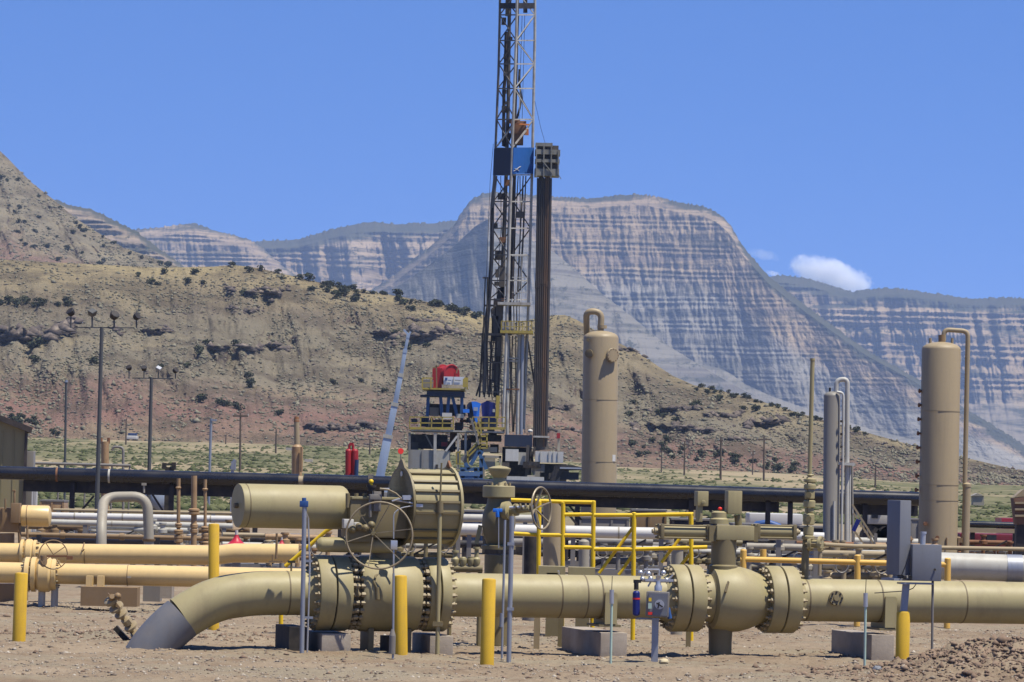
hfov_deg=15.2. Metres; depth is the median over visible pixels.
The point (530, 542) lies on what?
post
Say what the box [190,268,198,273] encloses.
juniper
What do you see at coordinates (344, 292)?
juniper
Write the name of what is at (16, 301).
juniper
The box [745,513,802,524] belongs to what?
trailer
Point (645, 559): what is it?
valve skid
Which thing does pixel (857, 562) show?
railing
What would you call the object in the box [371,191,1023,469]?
mesa
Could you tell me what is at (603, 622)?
pipe support
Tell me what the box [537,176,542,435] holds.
drill pipe
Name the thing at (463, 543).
pipe
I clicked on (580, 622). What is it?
square post
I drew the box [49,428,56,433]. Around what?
juniper
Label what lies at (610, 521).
storage tank
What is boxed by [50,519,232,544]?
insulated pipe
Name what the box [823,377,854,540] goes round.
pressure vessel
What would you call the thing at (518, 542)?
pipe
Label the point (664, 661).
stone
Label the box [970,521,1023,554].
pipe rack
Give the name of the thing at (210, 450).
lamp pole
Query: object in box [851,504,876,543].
stair
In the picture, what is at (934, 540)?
valve skid
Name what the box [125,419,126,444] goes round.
power pole
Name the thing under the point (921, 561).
control cabinet
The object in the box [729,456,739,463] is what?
juniper
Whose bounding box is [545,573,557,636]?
square post
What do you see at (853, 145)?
sky
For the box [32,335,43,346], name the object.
juniper
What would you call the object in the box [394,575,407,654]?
bollard
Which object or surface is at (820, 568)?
valve skid
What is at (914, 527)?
storage tank
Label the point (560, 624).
pipe stand
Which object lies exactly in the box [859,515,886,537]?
service truck
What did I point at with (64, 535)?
pipe
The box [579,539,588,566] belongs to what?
riser pipe
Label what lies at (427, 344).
juniper
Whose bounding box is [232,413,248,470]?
power pole
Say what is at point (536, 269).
drill pipe
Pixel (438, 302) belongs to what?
juniper
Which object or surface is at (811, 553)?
valve skid
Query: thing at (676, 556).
riser pipe
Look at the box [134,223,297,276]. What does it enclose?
banded mesa
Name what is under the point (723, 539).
valve actuator
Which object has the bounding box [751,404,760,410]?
juniper
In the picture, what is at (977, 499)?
shed
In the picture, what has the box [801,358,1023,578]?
blowdown stack
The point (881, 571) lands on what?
valve skid
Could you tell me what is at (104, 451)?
vent column
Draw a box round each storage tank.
[31,492,37,531]
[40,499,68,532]
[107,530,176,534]
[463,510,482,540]
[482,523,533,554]
[533,510,542,549]
[579,516,629,539]
[630,509,666,527]
[669,517,716,524]
[686,510,695,517]
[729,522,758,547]
[782,540,796,553]
[797,525,822,531]
[911,518,918,538]
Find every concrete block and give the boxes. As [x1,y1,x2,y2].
[160,586,173,597]
[308,630,350,651]
[412,632,452,654]
[562,626,626,656]
[831,630,893,660]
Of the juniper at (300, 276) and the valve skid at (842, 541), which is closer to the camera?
the valve skid at (842, 541)
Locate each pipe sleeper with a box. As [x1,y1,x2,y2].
[0,583,27,601]
[80,586,139,606]
[143,586,161,601]
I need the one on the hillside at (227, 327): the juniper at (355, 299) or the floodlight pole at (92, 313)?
the juniper at (355, 299)
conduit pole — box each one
[389,573,395,658]
[499,520,505,658]
[506,516,513,662]
[931,581,933,648]
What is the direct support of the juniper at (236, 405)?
on the hillside at (227, 327)
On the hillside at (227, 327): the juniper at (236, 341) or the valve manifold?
the juniper at (236, 341)
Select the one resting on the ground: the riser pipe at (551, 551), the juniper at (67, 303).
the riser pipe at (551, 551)
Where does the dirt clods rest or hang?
on the ground
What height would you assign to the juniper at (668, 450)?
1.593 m
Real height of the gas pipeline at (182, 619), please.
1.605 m
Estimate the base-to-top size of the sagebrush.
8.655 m
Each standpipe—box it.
[174,478,182,565]
[188,476,199,565]
[201,479,207,565]
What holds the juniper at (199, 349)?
on the hillside at (227, 327)
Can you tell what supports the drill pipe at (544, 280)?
on the drilling rig
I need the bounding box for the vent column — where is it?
[101,438,109,520]
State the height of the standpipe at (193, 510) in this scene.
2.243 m
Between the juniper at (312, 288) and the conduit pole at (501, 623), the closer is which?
the conduit pole at (501, 623)
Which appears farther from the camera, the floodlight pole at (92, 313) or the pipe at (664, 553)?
the floodlight pole at (92, 313)
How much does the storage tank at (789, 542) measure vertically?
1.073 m
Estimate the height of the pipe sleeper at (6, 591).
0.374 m
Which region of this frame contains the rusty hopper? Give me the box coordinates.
[1010,489,1023,554]
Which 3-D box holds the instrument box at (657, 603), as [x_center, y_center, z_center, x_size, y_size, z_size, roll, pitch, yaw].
[1.783,3.475,48.669,0.519,1.201,0.301,1,-2,0]
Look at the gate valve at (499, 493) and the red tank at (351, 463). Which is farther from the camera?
the red tank at (351, 463)
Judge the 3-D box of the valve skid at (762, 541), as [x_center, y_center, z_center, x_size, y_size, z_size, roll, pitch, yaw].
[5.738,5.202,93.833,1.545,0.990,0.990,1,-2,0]
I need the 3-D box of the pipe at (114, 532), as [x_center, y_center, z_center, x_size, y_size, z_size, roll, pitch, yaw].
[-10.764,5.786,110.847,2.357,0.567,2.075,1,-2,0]
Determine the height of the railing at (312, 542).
1.655 m
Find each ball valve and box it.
[305,555,457,652]
[659,564,807,654]
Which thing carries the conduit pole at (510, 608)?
on the ground
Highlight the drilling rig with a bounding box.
[407,0,581,480]
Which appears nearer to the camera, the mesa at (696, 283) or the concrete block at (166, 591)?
the concrete block at (166, 591)
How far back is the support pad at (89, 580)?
63.44 m
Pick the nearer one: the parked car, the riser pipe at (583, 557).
the riser pipe at (583, 557)
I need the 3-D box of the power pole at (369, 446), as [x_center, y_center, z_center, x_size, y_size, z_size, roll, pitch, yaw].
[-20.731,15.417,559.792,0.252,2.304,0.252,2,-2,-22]
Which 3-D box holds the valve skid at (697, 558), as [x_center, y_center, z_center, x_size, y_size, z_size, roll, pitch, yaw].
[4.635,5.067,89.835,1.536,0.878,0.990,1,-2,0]
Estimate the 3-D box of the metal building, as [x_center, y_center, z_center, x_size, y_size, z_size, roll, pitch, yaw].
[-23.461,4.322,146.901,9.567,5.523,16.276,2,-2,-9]
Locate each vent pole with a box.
[300,498,312,652]
[433,463,442,654]
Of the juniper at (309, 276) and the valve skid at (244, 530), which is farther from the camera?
the juniper at (309, 276)
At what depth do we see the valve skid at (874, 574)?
77.69 m
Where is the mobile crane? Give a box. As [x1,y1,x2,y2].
[376,329,411,496]
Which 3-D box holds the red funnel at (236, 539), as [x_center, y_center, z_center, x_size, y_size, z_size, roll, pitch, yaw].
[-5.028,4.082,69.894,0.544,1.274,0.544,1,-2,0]
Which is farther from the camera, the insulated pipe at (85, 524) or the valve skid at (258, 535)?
the insulated pipe at (85, 524)
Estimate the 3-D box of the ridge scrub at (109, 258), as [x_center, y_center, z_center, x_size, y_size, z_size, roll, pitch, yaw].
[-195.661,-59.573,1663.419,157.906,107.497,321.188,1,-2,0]
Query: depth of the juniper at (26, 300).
901.81 m
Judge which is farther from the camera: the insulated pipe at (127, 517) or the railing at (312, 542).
the insulated pipe at (127, 517)
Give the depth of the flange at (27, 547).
65.70 m
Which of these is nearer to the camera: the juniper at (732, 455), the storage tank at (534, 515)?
the storage tank at (534, 515)
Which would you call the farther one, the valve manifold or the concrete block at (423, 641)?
the valve manifold
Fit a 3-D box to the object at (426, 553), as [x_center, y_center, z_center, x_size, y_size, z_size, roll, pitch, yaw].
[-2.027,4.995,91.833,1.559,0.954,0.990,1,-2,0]
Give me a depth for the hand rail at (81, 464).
159.85 m
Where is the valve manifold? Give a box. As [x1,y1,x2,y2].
[447,547,482,645]
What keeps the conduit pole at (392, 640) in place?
on the ground
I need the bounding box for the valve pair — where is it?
[162,462,175,521]
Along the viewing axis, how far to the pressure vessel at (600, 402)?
127.51 m
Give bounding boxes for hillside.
[0,151,174,267]
[0,260,1023,484]
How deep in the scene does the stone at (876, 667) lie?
46.45 m
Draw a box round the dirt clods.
[0,605,1023,681]
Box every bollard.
[12,572,27,641]
[208,523,218,629]
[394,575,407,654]
[480,578,495,664]
[895,611,909,658]
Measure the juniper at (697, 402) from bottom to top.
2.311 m
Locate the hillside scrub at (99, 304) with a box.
[0,259,1023,484]
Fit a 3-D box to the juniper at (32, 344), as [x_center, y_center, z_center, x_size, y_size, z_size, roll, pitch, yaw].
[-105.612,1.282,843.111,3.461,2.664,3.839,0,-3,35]
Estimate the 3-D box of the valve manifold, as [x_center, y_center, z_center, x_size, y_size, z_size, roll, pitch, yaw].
[-0.659,3.519,52.907,0.493,1.365,0.110,1,-2,0]
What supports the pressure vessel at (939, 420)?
on the ground
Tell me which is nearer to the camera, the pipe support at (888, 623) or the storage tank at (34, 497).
the pipe support at (888, 623)
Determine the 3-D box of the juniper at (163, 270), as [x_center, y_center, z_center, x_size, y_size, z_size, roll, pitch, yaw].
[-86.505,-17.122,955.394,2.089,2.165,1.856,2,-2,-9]
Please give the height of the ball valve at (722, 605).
1.202 m
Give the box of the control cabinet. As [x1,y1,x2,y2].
[875,500,941,610]
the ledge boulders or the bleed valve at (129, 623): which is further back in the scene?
the ledge boulders
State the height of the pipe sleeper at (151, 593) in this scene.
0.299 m
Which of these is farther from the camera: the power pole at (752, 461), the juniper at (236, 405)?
the juniper at (236, 405)
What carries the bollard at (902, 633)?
on the ground
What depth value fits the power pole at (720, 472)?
519.69 m
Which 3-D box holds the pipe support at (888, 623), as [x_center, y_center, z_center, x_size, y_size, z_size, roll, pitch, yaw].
[5.045,3.586,52.260,0.300,0.682,0.612,2,-2,-15]
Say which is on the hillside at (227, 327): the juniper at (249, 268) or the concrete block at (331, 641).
the juniper at (249, 268)
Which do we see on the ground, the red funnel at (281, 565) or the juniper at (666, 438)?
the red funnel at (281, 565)
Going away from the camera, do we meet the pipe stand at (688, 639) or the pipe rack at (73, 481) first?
the pipe stand at (688, 639)
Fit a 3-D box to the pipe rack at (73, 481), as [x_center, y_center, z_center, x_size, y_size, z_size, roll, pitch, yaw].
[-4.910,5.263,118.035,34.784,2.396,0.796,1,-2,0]
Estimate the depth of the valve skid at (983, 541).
99.69 m
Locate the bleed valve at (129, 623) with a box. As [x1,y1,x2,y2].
[104,593,138,640]
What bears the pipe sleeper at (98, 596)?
on the ground
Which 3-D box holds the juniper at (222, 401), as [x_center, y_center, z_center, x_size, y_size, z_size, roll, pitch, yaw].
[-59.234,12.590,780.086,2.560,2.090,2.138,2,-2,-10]
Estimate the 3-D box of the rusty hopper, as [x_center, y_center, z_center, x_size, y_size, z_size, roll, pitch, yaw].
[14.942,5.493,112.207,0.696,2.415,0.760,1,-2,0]
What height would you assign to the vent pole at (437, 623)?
2.613 m
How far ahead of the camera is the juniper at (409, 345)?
894.38 m
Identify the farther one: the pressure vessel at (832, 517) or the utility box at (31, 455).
the utility box at (31, 455)
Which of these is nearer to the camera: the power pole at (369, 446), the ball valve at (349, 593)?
the ball valve at (349, 593)
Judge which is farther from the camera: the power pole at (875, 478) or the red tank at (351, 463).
the power pole at (875, 478)
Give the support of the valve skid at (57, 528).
on the ground
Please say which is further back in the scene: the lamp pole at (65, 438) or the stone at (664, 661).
the lamp pole at (65, 438)
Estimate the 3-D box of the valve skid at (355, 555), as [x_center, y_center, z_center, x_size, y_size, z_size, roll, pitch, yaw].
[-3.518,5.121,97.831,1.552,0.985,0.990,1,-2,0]
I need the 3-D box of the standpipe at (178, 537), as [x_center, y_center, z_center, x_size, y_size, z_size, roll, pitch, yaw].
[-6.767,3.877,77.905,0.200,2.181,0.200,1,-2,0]
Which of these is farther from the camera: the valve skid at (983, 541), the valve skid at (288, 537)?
the valve skid at (983, 541)
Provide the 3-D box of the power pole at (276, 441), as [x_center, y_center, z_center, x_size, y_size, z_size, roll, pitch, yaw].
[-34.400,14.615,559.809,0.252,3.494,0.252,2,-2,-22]
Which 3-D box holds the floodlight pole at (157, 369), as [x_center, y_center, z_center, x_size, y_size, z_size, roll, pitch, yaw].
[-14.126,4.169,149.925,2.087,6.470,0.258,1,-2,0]
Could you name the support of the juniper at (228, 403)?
on the hillside at (227, 327)
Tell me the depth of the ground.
51.95 m
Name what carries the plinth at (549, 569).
on the square post at (551, 626)
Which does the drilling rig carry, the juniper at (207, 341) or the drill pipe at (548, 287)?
the drill pipe at (548, 287)
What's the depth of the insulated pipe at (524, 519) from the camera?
89.83 m
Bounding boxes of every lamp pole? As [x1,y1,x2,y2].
[63,380,67,499]
[207,419,216,504]
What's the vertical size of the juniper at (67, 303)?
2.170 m
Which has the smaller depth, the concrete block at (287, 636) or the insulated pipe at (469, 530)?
the concrete block at (287, 636)
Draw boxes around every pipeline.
[0,533,298,564]
[0,562,300,586]
[126,560,1023,649]
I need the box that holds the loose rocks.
[1,264,1023,484]
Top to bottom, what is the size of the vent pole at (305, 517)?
2.100 m
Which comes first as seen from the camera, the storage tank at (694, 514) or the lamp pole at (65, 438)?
the storage tank at (694, 514)
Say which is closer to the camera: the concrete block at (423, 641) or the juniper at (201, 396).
the concrete block at (423, 641)
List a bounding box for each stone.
[659,658,668,663]
[872,665,881,669]
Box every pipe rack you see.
[0,466,918,537]
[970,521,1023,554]
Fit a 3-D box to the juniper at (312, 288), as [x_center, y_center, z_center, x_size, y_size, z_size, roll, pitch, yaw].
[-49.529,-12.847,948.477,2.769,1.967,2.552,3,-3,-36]
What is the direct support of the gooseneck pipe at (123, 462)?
on the ground
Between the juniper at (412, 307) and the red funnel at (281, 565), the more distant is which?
the juniper at (412, 307)
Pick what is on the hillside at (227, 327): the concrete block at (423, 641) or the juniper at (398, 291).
the juniper at (398, 291)
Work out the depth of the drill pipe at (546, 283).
319.74 m
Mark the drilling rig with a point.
(513, 161)
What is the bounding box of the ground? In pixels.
[0,438,1023,681]
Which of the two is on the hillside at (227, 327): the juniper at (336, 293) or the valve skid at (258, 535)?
the juniper at (336, 293)
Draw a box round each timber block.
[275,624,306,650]
[380,635,388,651]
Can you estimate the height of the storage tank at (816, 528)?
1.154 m
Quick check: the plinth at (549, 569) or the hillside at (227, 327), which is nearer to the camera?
the plinth at (549, 569)
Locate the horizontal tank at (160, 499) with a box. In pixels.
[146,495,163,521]
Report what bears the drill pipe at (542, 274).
on the drilling rig
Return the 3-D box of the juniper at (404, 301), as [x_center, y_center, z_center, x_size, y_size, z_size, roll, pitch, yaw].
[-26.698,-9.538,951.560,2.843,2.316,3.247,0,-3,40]
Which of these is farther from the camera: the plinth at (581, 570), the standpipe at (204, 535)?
the standpipe at (204, 535)
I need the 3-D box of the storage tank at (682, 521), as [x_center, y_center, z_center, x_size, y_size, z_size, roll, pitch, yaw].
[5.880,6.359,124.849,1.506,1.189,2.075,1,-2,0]
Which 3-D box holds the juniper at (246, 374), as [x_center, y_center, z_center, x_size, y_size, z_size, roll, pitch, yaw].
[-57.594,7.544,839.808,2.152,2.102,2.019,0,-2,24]
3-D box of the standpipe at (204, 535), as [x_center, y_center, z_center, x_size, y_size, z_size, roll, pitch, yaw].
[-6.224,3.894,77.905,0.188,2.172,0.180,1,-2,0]
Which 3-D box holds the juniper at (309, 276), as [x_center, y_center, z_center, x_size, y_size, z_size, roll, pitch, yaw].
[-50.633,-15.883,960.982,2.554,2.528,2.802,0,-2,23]
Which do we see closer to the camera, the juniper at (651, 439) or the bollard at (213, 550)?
the bollard at (213, 550)
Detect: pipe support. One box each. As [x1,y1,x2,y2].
[587,575,620,626]
[867,579,896,630]
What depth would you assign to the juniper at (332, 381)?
845.58 m
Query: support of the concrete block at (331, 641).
on the ground
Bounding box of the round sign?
[398,448,403,458]
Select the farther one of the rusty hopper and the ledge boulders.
the ledge boulders
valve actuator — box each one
[0,490,51,542]
[231,459,463,572]
[651,491,800,571]
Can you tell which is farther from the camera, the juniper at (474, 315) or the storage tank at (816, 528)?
the juniper at (474, 315)
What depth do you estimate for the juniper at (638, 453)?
759.51 m
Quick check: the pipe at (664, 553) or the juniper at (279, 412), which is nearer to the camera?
the pipe at (664, 553)
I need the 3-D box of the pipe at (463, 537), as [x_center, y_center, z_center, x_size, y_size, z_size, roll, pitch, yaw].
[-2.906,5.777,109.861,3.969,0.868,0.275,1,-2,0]
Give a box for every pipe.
[21,532,233,564]
[31,537,175,565]
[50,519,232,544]
[52,512,232,534]
[53,508,231,532]
[111,446,124,513]
[250,537,482,556]
[408,535,475,556]
[456,514,532,573]
[460,523,672,572]
[514,538,710,565]
[533,178,538,446]
[535,177,540,446]
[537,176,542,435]
[539,178,544,435]
[541,177,546,435]
[541,549,785,574]
[543,176,548,446]
[543,503,577,565]
[545,178,550,446]
[547,178,551,441]
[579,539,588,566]
[670,550,682,634]
[768,532,823,578]
[855,536,917,543]
[941,552,1023,581]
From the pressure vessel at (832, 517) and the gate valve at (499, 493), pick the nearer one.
the gate valve at (499, 493)
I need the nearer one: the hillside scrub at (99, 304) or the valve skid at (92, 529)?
the valve skid at (92, 529)
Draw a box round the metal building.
[0,415,32,531]
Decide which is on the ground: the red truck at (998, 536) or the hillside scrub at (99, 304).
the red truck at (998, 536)
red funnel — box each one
[222,530,242,566]
[279,537,283,567]
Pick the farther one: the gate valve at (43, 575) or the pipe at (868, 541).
the pipe at (868, 541)
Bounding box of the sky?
[0,0,1023,298]
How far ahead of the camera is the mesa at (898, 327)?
6536.13 m
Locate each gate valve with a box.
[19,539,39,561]
[21,540,72,606]
[474,463,551,645]
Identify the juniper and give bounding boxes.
[3,295,13,300]
[11,298,20,306]
[22,297,30,303]
[25,341,39,348]
[28,355,41,363]
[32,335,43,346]
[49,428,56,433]
[62,296,71,301]
[64,299,72,305]
[86,356,98,363]
[146,278,155,284]
[161,268,168,273]
[184,277,191,282]
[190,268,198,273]
[193,345,203,354]
[194,393,207,401]
[202,339,213,344]
[214,398,226,405]
[223,400,232,406]
[230,339,241,344]
[232,401,245,410]
[243,371,253,377]
[244,266,253,272]
[245,378,255,387]
[274,409,283,414]
[295,274,305,279]
[304,272,314,279]
[307,285,315,290]
[330,378,337,384]
[331,290,341,298]
[337,287,350,294]
[350,295,359,301]
[392,289,403,294]
[398,298,407,304]
[401,342,411,348]
[405,305,415,310]
[422,342,432,346]
[427,301,435,305]
[432,299,444,306]
[444,303,457,310]
[459,306,470,315]
[470,311,479,318]
[628,440,635,445]
[635,451,644,455]
[648,437,655,441]
[662,435,673,442]
[663,448,673,453]
[693,399,701,405]
[715,394,723,400]
[728,452,740,457]
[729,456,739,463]
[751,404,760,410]
[771,463,781,468]
[790,461,800,465]
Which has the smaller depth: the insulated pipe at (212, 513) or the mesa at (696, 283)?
the insulated pipe at (212, 513)
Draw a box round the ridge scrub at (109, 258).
[0,158,177,267]
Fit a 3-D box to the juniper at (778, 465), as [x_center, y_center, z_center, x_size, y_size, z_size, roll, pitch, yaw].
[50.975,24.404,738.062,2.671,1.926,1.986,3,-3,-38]
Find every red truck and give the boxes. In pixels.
[957,533,1012,553]
[995,518,1012,533]
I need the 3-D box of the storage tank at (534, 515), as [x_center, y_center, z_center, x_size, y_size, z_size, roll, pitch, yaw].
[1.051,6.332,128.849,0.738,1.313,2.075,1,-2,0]
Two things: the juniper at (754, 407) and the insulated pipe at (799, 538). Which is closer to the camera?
the insulated pipe at (799, 538)
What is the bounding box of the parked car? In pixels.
[127,433,137,440]
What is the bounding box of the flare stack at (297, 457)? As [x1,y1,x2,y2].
[286,416,312,475]
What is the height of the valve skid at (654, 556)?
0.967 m
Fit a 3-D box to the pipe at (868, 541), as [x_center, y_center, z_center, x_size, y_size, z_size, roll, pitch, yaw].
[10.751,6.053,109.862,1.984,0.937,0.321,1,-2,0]
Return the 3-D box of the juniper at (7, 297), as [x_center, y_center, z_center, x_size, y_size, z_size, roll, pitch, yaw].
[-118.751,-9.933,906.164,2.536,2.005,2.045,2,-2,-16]
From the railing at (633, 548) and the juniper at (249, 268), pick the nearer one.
the railing at (633, 548)
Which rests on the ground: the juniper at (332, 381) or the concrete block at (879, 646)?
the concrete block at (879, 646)
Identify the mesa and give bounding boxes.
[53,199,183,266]
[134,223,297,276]
[254,220,455,290]
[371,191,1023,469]
[770,274,1023,444]
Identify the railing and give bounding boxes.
[279,529,332,623]
[511,498,595,627]
[594,512,706,640]
[740,549,950,627]
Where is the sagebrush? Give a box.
[27,437,1023,527]
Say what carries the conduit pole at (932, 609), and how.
on the ground
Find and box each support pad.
[86,576,93,585]
[97,576,104,585]
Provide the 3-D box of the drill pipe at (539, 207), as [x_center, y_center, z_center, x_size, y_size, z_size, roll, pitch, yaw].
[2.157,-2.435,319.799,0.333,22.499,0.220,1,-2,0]
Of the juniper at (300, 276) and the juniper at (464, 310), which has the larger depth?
the juniper at (300, 276)
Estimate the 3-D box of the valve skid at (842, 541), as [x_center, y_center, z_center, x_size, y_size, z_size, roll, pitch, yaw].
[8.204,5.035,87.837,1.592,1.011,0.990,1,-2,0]
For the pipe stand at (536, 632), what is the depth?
52.65 m
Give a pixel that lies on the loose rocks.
(655, 446)
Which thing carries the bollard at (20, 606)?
on the ground
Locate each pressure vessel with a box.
[581,308,618,512]
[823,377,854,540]
[915,328,970,580]
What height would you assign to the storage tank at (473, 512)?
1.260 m
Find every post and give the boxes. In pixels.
[522,536,536,620]
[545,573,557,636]
[575,618,588,626]
[609,576,613,663]
[863,586,867,665]
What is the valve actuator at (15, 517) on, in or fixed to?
on the pipeline at (84, 553)
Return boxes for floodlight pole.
[66,308,140,532]
[126,365,178,499]
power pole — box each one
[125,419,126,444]
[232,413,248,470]
[275,429,276,452]
[369,439,370,454]
[682,441,686,474]
[718,437,723,479]
[751,451,754,474]
[757,436,770,480]
[874,465,875,487]
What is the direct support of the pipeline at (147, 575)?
on the pipe sleeper at (98, 596)
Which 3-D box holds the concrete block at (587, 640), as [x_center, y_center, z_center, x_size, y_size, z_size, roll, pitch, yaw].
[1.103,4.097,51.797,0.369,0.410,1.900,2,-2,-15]
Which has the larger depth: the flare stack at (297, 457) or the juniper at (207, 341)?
the juniper at (207, 341)
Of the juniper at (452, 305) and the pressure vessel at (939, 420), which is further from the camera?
the juniper at (452, 305)
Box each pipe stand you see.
[533,618,539,648]
[557,618,563,646]
[686,632,690,646]
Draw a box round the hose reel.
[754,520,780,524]
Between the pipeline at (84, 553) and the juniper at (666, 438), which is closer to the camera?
the pipeline at (84, 553)
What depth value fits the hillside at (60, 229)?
1681.75 m
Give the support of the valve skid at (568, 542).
on the ground
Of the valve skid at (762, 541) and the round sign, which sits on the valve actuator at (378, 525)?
the round sign
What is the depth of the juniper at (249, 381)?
823.08 m
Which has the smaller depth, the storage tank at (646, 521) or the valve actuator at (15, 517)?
the valve actuator at (15, 517)
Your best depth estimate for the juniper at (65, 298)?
903.12 m
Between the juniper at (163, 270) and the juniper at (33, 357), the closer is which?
the juniper at (33, 357)
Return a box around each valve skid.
[24,525,82,543]
[89,526,143,534]
[134,519,198,565]
[187,520,249,544]
[221,532,290,567]
[263,531,333,567]
[344,549,403,556]
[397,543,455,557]
[565,537,622,568]
[587,538,652,575]
[622,539,685,572]
[678,539,742,572]
[736,539,775,572]
[746,540,812,578]
[796,541,853,575]
[818,540,884,578]
[822,542,892,579]
[839,540,885,572]
[853,542,907,577]
[875,537,938,572]
[957,534,1013,554]
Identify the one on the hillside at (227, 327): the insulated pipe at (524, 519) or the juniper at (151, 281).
the juniper at (151, 281)
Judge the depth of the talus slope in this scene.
4569.15 m
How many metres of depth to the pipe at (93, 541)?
85.79 m
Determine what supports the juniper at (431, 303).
on the hillside at (227, 327)
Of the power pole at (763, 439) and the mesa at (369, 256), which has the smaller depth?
the power pole at (763, 439)
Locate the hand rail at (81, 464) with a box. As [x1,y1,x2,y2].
[35,462,130,520]
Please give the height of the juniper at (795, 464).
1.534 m
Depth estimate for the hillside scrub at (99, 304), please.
824.61 m
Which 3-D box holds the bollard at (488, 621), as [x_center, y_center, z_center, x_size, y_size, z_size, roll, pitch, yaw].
[-0.303,3.595,48.101,0.176,1.244,0.174,1,-2,0]
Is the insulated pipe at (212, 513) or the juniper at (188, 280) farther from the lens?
the juniper at (188, 280)
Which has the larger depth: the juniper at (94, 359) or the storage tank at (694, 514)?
the juniper at (94, 359)
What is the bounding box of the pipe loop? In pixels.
[96,483,155,585]
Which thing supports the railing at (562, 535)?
on the ground
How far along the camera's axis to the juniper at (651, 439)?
791.79 m
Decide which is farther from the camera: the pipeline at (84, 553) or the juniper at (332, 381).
the juniper at (332, 381)
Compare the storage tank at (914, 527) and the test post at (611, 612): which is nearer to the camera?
the test post at (611, 612)
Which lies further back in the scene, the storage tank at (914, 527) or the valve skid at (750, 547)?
the storage tank at (914, 527)
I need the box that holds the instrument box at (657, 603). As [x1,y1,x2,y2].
[632,568,673,661]
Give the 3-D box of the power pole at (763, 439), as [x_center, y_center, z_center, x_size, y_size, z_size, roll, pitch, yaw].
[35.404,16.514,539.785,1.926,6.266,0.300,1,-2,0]
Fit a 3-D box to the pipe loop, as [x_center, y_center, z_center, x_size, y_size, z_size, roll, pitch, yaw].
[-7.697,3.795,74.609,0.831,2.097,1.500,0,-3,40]
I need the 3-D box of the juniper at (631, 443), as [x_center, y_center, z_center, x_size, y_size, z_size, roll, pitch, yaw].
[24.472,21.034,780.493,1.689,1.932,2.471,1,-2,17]
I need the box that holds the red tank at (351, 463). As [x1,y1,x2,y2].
[345,443,358,474]
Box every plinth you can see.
[538,565,564,574]
[568,566,594,574]
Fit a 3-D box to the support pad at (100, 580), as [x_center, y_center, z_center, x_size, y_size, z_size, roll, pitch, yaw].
[-6.803,3.973,63.542,0.106,0.176,0.200,1,-2,0]
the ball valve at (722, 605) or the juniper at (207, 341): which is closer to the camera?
the ball valve at (722, 605)
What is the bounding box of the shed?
[971,493,983,505]
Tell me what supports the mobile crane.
on the ground
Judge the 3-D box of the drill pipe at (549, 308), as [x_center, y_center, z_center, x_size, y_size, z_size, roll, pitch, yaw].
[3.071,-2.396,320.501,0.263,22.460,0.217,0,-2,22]
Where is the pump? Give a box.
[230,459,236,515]
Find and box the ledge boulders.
[0,284,791,441]
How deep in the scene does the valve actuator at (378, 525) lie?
50.12 m
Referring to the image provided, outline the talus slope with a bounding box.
[388,219,795,411]
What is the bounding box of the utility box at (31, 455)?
[26,451,35,504]
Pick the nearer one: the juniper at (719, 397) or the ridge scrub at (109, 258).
the juniper at (719, 397)
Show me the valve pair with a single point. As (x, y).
(166, 497)
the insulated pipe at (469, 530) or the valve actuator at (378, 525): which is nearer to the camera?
the valve actuator at (378, 525)
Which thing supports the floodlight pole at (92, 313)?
on the ground

